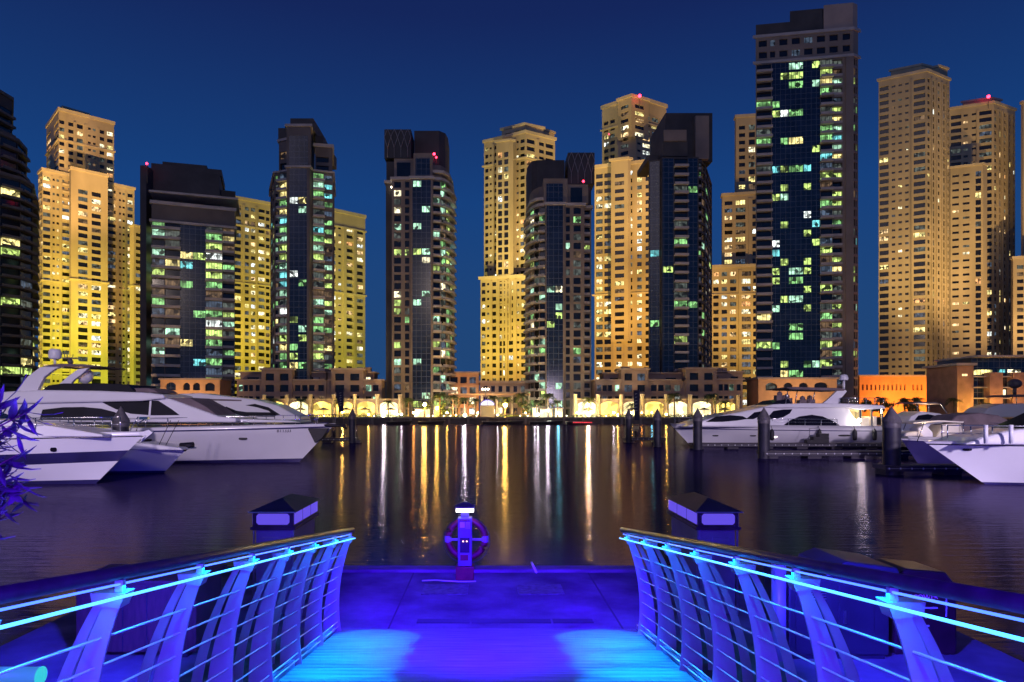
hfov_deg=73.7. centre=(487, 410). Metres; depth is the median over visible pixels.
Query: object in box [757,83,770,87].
window
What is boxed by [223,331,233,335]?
window
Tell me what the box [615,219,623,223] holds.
window
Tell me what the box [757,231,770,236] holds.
window
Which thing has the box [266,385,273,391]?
window
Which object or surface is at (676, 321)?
window
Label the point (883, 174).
window
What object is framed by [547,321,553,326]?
window
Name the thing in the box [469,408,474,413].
window
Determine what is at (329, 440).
dock finger
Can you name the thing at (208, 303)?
window
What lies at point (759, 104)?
window
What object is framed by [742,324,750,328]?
window
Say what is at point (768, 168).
window
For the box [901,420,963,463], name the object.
open sport boat
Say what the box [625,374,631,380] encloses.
window
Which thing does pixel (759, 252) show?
window
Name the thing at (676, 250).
window
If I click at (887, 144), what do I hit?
window
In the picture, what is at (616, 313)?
window
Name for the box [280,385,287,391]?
window
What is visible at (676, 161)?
window
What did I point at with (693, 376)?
window
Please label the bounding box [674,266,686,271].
window
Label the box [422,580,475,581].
mooring rope
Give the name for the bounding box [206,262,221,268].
window
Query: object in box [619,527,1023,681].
railing
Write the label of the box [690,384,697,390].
window
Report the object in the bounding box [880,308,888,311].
window
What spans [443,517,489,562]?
life ring
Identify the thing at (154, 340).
window
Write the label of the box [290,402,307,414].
window
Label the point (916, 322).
window
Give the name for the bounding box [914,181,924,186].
window
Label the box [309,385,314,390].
window
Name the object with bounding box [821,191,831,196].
window
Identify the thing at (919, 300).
window
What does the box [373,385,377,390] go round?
window
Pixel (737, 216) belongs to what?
window
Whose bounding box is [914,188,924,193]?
window
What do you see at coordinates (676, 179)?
window
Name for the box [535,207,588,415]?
window
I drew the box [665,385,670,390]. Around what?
window
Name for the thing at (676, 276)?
window
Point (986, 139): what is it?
window
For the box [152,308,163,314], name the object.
window
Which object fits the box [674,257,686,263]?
window
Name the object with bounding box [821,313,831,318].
window
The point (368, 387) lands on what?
window
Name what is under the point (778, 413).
side window
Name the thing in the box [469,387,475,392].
window
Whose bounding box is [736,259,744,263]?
window
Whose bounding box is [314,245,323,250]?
window
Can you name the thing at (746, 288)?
window
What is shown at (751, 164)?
window
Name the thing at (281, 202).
window
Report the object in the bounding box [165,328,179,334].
window
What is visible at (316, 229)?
window
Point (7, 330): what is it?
window
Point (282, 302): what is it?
window
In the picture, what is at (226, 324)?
window
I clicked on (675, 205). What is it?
window
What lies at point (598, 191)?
window
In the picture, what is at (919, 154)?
window
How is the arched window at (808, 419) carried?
in the motor yacht at (831, 415)
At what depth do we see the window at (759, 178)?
217.68 m
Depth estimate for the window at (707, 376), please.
198.88 m
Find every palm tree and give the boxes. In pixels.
[293,398,311,411]
[333,399,347,416]
[381,400,393,416]
[401,398,417,416]
[418,402,430,410]
[429,393,447,414]
[445,395,461,415]
[457,397,472,416]
[468,398,481,414]
[487,395,502,404]
[497,397,513,416]
[512,393,530,413]
[531,401,542,416]
[537,393,556,416]
[549,400,564,416]
[582,397,597,412]
[624,403,633,411]
[664,393,684,414]
[701,393,721,413]
[717,401,732,411]
[875,397,888,416]
[944,398,963,412]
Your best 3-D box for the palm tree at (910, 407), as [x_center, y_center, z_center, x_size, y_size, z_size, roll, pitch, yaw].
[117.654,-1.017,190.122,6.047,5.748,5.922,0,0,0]
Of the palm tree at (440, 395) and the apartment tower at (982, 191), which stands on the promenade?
the palm tree at (440, 395)
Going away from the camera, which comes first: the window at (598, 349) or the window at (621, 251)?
the window at (621, 251)
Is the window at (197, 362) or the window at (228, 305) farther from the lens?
the window at (228, 305)
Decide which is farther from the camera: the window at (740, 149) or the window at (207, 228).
the window at (740, 149)
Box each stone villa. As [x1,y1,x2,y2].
[235,367,327,398]
[325,367,385,398]
[591,367,682,398]
[676,367,744,407]
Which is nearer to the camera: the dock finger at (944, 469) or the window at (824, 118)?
the dock finger at (944, 469)
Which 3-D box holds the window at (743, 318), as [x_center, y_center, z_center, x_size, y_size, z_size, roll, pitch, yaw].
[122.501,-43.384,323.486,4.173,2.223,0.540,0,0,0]
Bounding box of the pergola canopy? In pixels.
[448,393,530,416]
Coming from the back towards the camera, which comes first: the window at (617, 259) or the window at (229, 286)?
the window at (617, 259)
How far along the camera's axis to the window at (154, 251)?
206.80 m
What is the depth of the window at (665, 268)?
208.93 m
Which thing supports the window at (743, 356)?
in the apartment tower at (734, 311)
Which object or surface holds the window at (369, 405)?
in the shop arcade at (356, 405)
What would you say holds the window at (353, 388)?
in the stone villa at (364, 383)
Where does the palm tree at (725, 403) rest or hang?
on the promenade
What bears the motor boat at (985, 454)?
on the water
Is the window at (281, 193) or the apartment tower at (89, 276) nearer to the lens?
the window at (281, 193)
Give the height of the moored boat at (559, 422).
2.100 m
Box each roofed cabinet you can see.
[248,493,319,614]
[666,492,743,614]
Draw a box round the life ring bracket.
[449,538,481,540]
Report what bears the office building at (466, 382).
on the ground
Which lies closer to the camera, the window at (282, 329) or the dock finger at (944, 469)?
the dock finger at (944, 469)
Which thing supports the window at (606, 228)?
in the apartment tower at (630, 122)
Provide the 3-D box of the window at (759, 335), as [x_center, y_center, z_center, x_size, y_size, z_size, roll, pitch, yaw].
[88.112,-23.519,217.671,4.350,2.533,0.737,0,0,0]
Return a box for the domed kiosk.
[480,399,494,416]
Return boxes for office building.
[451,372,479,415]
[922,355,1023,413]
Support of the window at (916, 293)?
in the apartment tower at (914, 219)
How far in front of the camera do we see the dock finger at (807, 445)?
62.82 m
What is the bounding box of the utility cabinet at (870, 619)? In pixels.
[764,547,898,658]
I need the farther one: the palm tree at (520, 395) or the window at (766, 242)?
the window at (766, 242)
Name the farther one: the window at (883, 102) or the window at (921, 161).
the window at (883, 102)
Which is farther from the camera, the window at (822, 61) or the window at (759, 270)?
the window at (759, 270)
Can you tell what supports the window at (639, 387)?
in the stone villa at (625, 381)
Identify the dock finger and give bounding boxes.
[321,437,361,442]
[622,437,665,441]
[688,443,907,448]
[756,450,911,458]
[872,464,966,474]
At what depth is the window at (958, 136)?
351.18 m
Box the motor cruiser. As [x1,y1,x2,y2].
[901,413,1006,438]
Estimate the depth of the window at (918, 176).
327.97 m
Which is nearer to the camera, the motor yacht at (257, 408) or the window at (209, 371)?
the motor yacht at (257, 408)
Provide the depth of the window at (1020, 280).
327.17 m
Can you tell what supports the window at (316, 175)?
in the residential tower at (302, 191)
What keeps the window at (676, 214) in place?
in the residential tower at (677, 162)
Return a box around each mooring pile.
[112,406,129,430]
[349,409,355,442]
[625,409,631,442]
[653,408,661,446]
[693,408,702,449]
[757,408,770,458]
[881,406,901,475]
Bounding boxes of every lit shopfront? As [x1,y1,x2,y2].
[414,408,430,416]
[433,406,442,416]
[531,407,538,416]
[539,408,552,416]
[554,408,563,416]
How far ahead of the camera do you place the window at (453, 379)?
212.48 m
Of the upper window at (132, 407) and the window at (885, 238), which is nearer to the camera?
the upper window at (132, 407)
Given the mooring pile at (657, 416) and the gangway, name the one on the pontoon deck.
the gangway
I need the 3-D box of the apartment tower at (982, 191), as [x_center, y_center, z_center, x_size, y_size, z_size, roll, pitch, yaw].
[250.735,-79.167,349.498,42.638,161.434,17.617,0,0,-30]
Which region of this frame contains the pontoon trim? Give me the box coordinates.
[221,565,763,628]
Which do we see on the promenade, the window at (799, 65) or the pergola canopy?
the pergola canopy
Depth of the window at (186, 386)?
200.49 m
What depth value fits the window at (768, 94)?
217.62 m
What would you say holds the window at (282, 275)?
in the residential tower at (302, 191)
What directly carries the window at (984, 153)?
in the apartment tower at (982, 191)
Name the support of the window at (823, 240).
in the residential tower at (806, 62)
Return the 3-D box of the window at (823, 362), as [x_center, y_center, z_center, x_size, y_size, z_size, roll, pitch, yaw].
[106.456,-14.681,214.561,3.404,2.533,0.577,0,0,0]
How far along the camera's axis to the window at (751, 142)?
335.42 m
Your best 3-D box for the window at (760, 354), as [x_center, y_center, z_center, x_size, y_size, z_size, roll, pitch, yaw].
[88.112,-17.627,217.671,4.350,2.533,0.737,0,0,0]
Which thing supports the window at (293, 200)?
in the residential tower at (302, 191)
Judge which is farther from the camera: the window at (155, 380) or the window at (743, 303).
the window at (743, 303)
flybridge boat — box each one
[894,402,946,423]
[963,379,1023,419]
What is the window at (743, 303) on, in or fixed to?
in the apartment tower at (734, 311)
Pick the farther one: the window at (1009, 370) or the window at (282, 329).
the window at (282, 329)
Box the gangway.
[273,625,711,681]
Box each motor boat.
[0,413,154,484]
[107,420,195,472]
[924,413,1023,484]
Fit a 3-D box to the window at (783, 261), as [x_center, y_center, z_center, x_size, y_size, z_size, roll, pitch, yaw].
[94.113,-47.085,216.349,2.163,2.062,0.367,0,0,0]
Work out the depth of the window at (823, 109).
214.56 m
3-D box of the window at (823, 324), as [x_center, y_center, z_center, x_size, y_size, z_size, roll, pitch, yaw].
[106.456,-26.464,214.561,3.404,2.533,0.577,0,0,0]
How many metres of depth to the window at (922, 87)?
327.97 m
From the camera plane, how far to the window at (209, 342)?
212.43 m
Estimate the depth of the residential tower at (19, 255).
214.16 m
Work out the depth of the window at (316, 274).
204.84 m
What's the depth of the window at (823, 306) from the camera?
214.56 m
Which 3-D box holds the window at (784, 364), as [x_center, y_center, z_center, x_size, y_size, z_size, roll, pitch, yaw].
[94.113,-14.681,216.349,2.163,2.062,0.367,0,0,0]
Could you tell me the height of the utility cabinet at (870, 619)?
1.199 m
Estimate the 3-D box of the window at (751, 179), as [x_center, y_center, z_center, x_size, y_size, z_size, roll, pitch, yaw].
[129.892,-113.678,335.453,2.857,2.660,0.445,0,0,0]
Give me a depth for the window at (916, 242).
327.97 m
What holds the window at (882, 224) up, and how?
in the apartment tower at (914, 219)
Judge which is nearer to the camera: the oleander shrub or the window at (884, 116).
the oleander shrub
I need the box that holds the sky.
[0,0,1023,410]
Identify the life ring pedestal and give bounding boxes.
[454,502,475,579]
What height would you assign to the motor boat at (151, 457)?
3.408 m
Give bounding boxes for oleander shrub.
[0,374,62,539]
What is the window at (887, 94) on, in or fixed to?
in the apartment tower at (914, 219)
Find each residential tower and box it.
[0,90,39,391]
[140,161,239,395]
[269,118,336,378]
[384,129,456,416]
[523,152,594,416]
[637,113,711,371]
[753,3,860,403]
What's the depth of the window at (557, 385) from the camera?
201.17 m
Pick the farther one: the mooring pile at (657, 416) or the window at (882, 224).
the window at (882, 224)
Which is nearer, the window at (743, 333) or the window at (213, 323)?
the window at (213, 323)
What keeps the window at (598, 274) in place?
in the apartment tower at (630, 122)
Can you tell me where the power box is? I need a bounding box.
[877,558,955,653]
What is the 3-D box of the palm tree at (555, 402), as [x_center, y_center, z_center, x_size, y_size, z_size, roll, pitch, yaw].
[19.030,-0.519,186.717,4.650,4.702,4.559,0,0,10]
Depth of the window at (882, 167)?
335.26 m
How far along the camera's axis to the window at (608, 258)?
328.69 m
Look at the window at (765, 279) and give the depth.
217.62 m
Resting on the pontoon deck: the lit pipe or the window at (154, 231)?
the lit pipe
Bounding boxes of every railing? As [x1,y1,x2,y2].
[0,527,355,681]
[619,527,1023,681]
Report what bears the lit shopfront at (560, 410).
on the promenade
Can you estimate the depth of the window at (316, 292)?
204.84 m
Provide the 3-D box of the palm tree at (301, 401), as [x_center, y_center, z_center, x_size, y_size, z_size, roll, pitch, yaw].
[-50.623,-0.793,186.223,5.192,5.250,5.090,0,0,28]
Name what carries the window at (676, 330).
in the residential tower at (677, 162)
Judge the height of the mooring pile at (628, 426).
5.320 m
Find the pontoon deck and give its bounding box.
[0,573,1023,681]
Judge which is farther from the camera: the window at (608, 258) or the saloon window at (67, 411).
the window at (608, 258)
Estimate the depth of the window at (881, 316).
335.26 m
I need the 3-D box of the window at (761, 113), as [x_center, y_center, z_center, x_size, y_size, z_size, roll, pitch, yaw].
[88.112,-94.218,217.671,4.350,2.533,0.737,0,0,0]
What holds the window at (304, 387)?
in the stone villa at (276, 383)
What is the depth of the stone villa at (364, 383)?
198.90 m
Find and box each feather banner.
[336,390,343,423]
[633,390,639,426]
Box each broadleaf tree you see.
[439,402,451,416]
[517,401,530,414]
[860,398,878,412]
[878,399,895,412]
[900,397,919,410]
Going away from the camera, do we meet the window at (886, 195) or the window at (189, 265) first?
the window at (189, 265)
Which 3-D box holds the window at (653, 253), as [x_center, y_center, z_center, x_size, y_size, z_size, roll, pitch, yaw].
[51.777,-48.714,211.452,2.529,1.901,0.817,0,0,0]
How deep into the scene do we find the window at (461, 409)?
212.48 m
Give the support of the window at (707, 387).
in the stone villa at (701, 382)
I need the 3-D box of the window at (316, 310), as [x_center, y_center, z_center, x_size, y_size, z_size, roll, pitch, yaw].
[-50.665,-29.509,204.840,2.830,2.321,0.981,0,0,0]
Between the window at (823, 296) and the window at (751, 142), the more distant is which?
the window at (751, 142)
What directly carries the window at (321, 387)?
in the stone villa at (276, 383)
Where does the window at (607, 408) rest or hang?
in the shop arcade at (690, 406)
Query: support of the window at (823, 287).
in the residential tower at (806, 62)
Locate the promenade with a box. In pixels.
[71,417,1013,423]
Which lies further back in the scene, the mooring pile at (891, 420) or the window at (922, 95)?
the window at (922, 95)
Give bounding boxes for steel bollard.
[771,563,785,660]
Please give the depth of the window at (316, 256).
204.84 m
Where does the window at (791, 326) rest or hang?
in the residential tower at (806, 62)
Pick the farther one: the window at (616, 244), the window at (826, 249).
the window at (616, 244)
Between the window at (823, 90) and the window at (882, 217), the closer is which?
the window at (823, 90)
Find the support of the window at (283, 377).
in the stone villa at (276, 383)
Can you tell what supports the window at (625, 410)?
in the shop arcade at (690, 406)
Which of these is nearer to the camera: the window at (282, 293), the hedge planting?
the hedge planting
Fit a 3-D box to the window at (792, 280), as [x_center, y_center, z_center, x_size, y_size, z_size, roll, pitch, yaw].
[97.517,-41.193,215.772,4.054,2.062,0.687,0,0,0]
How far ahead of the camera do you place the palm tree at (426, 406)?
183.93 m
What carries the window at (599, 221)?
in the apartment tower at (630, 122)
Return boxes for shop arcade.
[262,394,404,416]
[570,394,740,416]
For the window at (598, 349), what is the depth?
329.90 m
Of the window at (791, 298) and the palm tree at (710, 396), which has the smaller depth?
the palm tree at (710, 396)
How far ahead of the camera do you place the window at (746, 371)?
323.36 m
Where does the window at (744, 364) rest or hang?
in the apartment tower at (734, 311)
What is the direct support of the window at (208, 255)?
in the residential tower at (189, 213)
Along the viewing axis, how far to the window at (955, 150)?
351.00 m
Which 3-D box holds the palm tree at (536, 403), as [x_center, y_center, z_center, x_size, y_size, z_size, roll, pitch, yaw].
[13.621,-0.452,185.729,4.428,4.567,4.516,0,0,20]
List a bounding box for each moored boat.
[386,417,412,424]
[418,417,444,424]
[482,417,523,424]
[529,417,562,424]
[566,417,591,424]
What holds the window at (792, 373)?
in the residential tower at (806, 62)
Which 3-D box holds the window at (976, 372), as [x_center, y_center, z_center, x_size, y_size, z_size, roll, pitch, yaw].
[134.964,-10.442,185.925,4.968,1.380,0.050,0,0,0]
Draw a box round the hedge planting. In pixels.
[306,414,707,416]
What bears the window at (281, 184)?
in the residential tower at (302, 191)
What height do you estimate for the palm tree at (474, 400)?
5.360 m
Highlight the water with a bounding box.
[0,424,1023,661]
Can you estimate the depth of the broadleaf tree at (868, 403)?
189.63 m
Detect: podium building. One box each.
[158,378,232,395]
[478,381,527,415]
[745,377,838,405]
[858,375,925,416]
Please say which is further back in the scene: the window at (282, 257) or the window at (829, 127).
the window at (829, 127)
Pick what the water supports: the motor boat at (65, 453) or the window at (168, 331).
the motor boat at (65, 453)
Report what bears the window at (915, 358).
in the apartment tower at (914, 219)
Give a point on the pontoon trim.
(522, 589)
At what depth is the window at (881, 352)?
335.26 m
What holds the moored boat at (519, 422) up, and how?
on the water
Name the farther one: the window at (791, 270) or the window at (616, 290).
the window at (616, 290)
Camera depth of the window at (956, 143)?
351.09 m
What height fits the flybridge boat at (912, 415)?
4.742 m
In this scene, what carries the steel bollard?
on the pontoon deck
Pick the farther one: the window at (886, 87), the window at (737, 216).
the window at (886, 87)
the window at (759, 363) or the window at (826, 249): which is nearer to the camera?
the window at (826, 249)
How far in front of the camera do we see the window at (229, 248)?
214.77 m
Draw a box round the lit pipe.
[0,666,46,681]
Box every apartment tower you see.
[37,105,139,389]
[235,196,269,396]
[334,208,366,367]
[478,122,556,392]
[592,93,667,378]
[712,113,755,407]
[877,63,950,374]
[950,95,1016,357]
[1010,100,1023,354]
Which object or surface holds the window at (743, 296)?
in the apartment tower at (734, 311)
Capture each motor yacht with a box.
[2,349,346,462]
[85,393,328,426]
[670,374,907,447]
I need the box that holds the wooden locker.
[76,564,226,656]
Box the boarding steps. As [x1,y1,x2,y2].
[804,428,828,442]
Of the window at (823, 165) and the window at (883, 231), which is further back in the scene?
the window at (883, 231)
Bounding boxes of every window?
[0,105,31,391]
[39,407,115,419]
[43,120,139,388]
[102,401,178,414]
[152,222,163,225]
[152,229,163,235]
[152,239,163,245]
[152,249,163,254]
[152,259,163,264]
[152,268,163,274]
[152,278,163,284]
[152,288,163,294]
[152,298,163,304]
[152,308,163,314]
[152,318,163,324]
[152,328,163,333]
[152,337,163,343]
[152,347,163,353]
[152,357,163,365]
[152,367,163,373]
[152,377,163,383]
[165,223,179,226]
[165,230,179,236]
[165,240,179,246]
[165,250,179,256]
[165,260,179,265]
[165,269,179,275]
[165,279,179,285]
[165,289,179,295]
[165,299,179,305]
[165,309,179,314]
[165,318,179,324]
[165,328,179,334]
[165,338,179,344]
[165,348,179,354]
[165,358,179,363]
[165,367,179,375]
[166,382,175,389]
[180,251,192,258]
[180,261,192,268]
[180,281,192,287]
[180,339,192,345]
[184,383,189,389]
[194,253,204,259]
[194,311,204,317]
[194,359,204,365]
[194,383,199,389]
[206,227,221,230]
[206,234,221,239]
[206,243,221,249]
[206,253,221,259]
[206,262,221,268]
[206,272,221,278]
[206,282,221,287]
[206,291,221,297]
[206,301,221,307]
[206,311,221,316]
[206,320,221,326]
[206,330,221,336]
[206,339,221,345]
[206,349,221,355]
[206,359,221,366]
[206,368,221,374]
[206,383,214,390]
[223,229,233,383]
[223,246,233,250]
[223,265,233,269]
[223,274,233,278]
[223,303,233,307]
[223,312,233,316]
[223,322,233,326]
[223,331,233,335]
[223,350,233,354]
[223,369,233,373]
[245,210,268,370]
[266,374,273,380]
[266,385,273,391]
[276,157,331,371]
[280,173,286,178]
[280,182,286,187]
[280,191,286,196]
[280,200,286,205]
[280,209,286,214]
[280,218,286,223]
[280,227,286,233]
[280,236,286,242]
[280,245,286,251]
[280,254,286,260]
[280,263,286,269]
[280,272,286,278]
[280,281,286,287]
[280,290,286,296]
[280,299,286,305]
[280,308,286,314]
[280,317,286,323]
[280,326,286,332]
[280,335,286,341]
[280,344,286,351]
[280,353,286,360]
[280,362,286,367]
[280,374,287,380]
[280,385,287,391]
[281,152,285,158]
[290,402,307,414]
[295,385,299,390]
[302,385,306,390]
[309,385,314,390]
[314,173,323,178]
[314,182,323,187]
[314,191,323,196]
[314,200,323,205]
[314,209,323,214]
[314,218,323,223]
[314,227,323,232]
[314,236,323,241]
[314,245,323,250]
[314,254,323,259]
[314,263,323,268]
[314,272,323,277]
[314,290,323,295]
[314,308,323,313]
[314,402,330,416]
[319,385,323,390]
[335,374,343,380]
[335,385,343,391]
[337,402,351,416]
[338,227,340,367]
[350,374,358,380]
[350,385,358,391]
[357,402,374,416]
[366,385,370,390]
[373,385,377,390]
[380,402,397,416]
[394,181,448,415]
[451,377,457,382]
[460,377,466,382]
[460,387,466,392]
[460,408,466,413]
[469,377,475,382]
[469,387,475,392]
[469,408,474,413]
[482,139,524,380]
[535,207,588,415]
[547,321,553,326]
[555,313,562,318]
[555,383,562,388]
[578,402,594,416]
[596,119,648,371]
[596,189,602,193]
[596,204,602,208]
[596,219,602,223]
[596,249,602,253]
[596,257,602,261]
[596,264,602,268]
[596,272,602,276]
[596,279,602,283]
[596,317,602,321]
[596,347,602,351]
[596,362,602,366]
[601,402,617,416]
[604,196,610,200]
[604,203,610,207]
[604,241,610,245]
[604,256,610,260]
[604,309,610,313]
[604,324,610,328]
[604,347,610,351]
[615,173,623,177]
[615,181,623,185]
[615,189,623,192]
[615,196,623,200]
[615,204,623,208]
[615,212,623,215]
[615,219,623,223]
[615,227,623,231]
[615,235,623,238]
[615,243,623,246]
[615,250,623,254]
[615,258,623,262]
[615,266,623,269]
[615,273,623,277]
[615,281,623,285]
[615,289,623,292]
[615,297,623,300]
[615,304,623,308]
[615,312,623,315]
[615,320,623,323]
[615,327,623,331]
[615,335,623,338]
[624,402,633,415]
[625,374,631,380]
[625,385,631,391]
[635,111,643,116]
[635,132,643,136]
[637,374,644,380]
[637,385,644,391]
[645,402,662,416]
[650,250,658,256]
[650,320,658,326]
[651,385,655,390]
[658,385,662,390]
[663,266,672,271]
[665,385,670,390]
[669,402,686,416]
[674,159,686,165]
[674,168,686,174]
[674,177,686,182]
[674,186,686,191]
[674,195,686,200]
[674,204,686,209]
[674,212,686,218]
[674,221,686,227]
[674,230,686,236]
[674,239,686,245]
[674,248,686,254]
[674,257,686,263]
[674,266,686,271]
[674,274,686,280]
[674,283,686,289]
[674,292,686,298]
[674,301,686,307]
[674,310,686,316]
[674,319,686,325]
[674,328,686,334]
[674,336,686,343]
[674,345,686,352]
[674,354,686,361]
[674,363,686,369]
[675,385,679,390]
[689,186,696,191]
[689,302,696,307]
[690,373,697,379]
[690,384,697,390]
[693,402,710,415]
[699,164,703,366]
[704,373,711,379]
[704,384,711,390]
[713,148,744,370]
[717,402,734,412]
[736,200,744,204]
[736,207,744,211]
[736,215,744,219]
[736,222,744,226]
[736,230,744,233]
[736,237,744,241]
[736,244,744,248]
[736,252,744,255]
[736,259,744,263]
[742,271,750,275]
[742,279,750,282]
[742,286,750,290]
[742,295,750,298]
[742,302,750,305]
[742,309,750,313]
[742,317,750,320]
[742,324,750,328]
[742,332,750,335]
[742,339,750,343]
[742,347,750,351]
[742,355,750,358]
[742,362,750,366]
[742,370,750,373]
[747,411,760,418]
[749,125,754,129]
[749,132,754,136]
[749,139,754,144]
[749,147,754,151]
[749,154,754,159]
[749,162,754,166]
[749,169,754,173]
[749,176,754,181]
[749,184,754,188]
[757,64,770,69]
[757,74,770,78]
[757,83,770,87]
[757,92,770,96]
[757,101,770,106]
[757,111,770,115]
[757,120,770,124]
[757,129,770,134]
[757,138,770,143]
[757,148,770,152]
[757,157,770,162]
[757,166,770,171]
[757,175,770,180]
[757,185,770,189]
[757,194,770,199]
[757,203,770,208]
[757,212,770,217]
[757,222,770,227]
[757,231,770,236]
[757,240,770,245]
[757,249,770,254]
[757,259,770,264]
[757,268,770,273]
[757,277,770,282]
[757,287,770,292]
[757,296,770,301]
[757,305,770,310]
[757,314,770,319]
[757,324,770,329]
[757,333,770,338]
[757,342,770,347]
[757,351,770,357]
[757,361,770,366]
[757,370,770,375]
[759,34,854,403]
[766,383,775,389]
[769,409,791,418]
[772,250,779,255]
[772,268,779,274]
[772,278,779,283]
[772,305,779,311]
[772,343,779,348]
[781,259,787,264]
[781,296,787,302]
[781,361,787,367]
[781,370,787,376]
[784,415,837,425]
[789,62,802,69]
[789,71,802,78]
[789,81,802,87]
[789,109,802,115]
[789,137,802,143]
[789,165,802,171]
[789,268,802,273]
[789,277,802,283]
[789,296,802,301]
[789,324,802,329]
[789,333,802,339]
[789,370,802,376]
[799,383,806,386]
[814,382,826,387]
[821,60,831,64]
[821,69,831,73]
[821,78,831,82]
[821,88,831,92]
[821,97,831,101]
[821,106,831,111]
[821,116,831,120]
[821,125,831,130]
[821,135,831,139]
[821,144,831,148]
[821,153,831,158]
[821,163,831,167]
[821,172,831,177]
[821,182,831,186]
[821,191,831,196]
[821,200,831,205]
[821,210,831,214]
[821,219,831,224]
[821,228,831,233]
[821,238,831,243]
[821,247,831,252]
[821,257,831,262]
[821,266,831,271]
[821,275,831,280]
[821,285,831,290]
[821,294,831,299]
[821,304,831,309]
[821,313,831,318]
[821,322,831,327]
[821,332,831,337]
[821,341,831,346]
[821,350,831,356]
[821,360,831,365]
[821,369,831,375]
[880,86,888,90]
[880,93,888,98]
[880,100,888,105]
[880,107,888,112]
[880,114,888,119]
[880,122,888,126]
[880,129,888,133]
[880,136,888,140]
[880,143,888,147]
[880,150,888,155]
[880,157,888,162]
[880,165,888,169]
[880,172,888,176]
[880,179,888,183]
[880,186,888,190]
[880,193,888,197]
[880,200,888,205]
[880,207,888,212]
[880,215,888,219]
[880,222,888,226]
[880,229,888,233]
[880,236,888,240]
[880,243,888,247]
[880,250,888,254]
[880,258,888,262]
[880,265,888,269]
[880,272,888,276]
[880,279,888,283]
[880,286,888,290]
[880,293,888,297]
[880,300,888,304]
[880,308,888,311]
[880,315,888,319]
[880,322,888,326]
[880,329,888,333]
[880,336,888,340]
[880,343,888,347]
[880,351,888,354]
[880,358,888,361]
[880,365,888,368]
[892,79,943,374]
[914,78,924,84]
[914,86,924,91]
[914,93,924,98]
[914,100,924,105]
[914,108,924,113]
[914,115,924,120]
[914,122,924,127]
[914,130,924,135]
[914,137,924,142]
[914,144,924,149]
[914,152,924,156]
[914,159,924,164]
[914,166,924,171]
[914,174,924,178]
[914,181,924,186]
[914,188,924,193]
[914,195,924,200]
[914,203,924,207]
[914,210,924,215]
[914,217,924,222]
[914,225,924,229]
[914,232,924,236]
[914,239,924,244]
[914,247,924,251]
[914,254,924,258]
[914,261,924,266]
[914,269,924,273]
[914,276,924,280]
[914,283,924,287]
[914,291,924,295]
[914,298,924,302]
[914,305,924,309]
[914,313,924,317]
[914,320,924,324]
[914,327,924,331]
[914,335,924,338]
[914,342,924,346]
[914,349,924,353]
[914,356,924,360]
[914,364,924,368]
[914,371,924,374]
[951,115,960,119]
[951,121,960,126]
[951,128,960,132]
[951,135,960,139]
[951,142,960,146]
[951,149,960,153]
[951,155,960,160]
[952,110,1013,354]
[974,370,991,374]
[979,110,990,115]
[979,117,990,121]
[979,124,990,128]
[979,131,990,135]
[979,138,990,142]
[979,145,990,149]
[979,152,990,156]
[979,159,990,162]
[1008,369,1020,371]
[1017,279,1022,354]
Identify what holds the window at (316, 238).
in the residential tower at (302, 191)
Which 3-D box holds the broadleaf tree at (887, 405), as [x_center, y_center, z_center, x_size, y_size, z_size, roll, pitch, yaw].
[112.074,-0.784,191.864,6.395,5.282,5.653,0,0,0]
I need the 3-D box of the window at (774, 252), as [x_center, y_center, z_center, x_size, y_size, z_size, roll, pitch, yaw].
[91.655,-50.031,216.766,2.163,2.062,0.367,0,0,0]
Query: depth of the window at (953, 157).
351.09 m

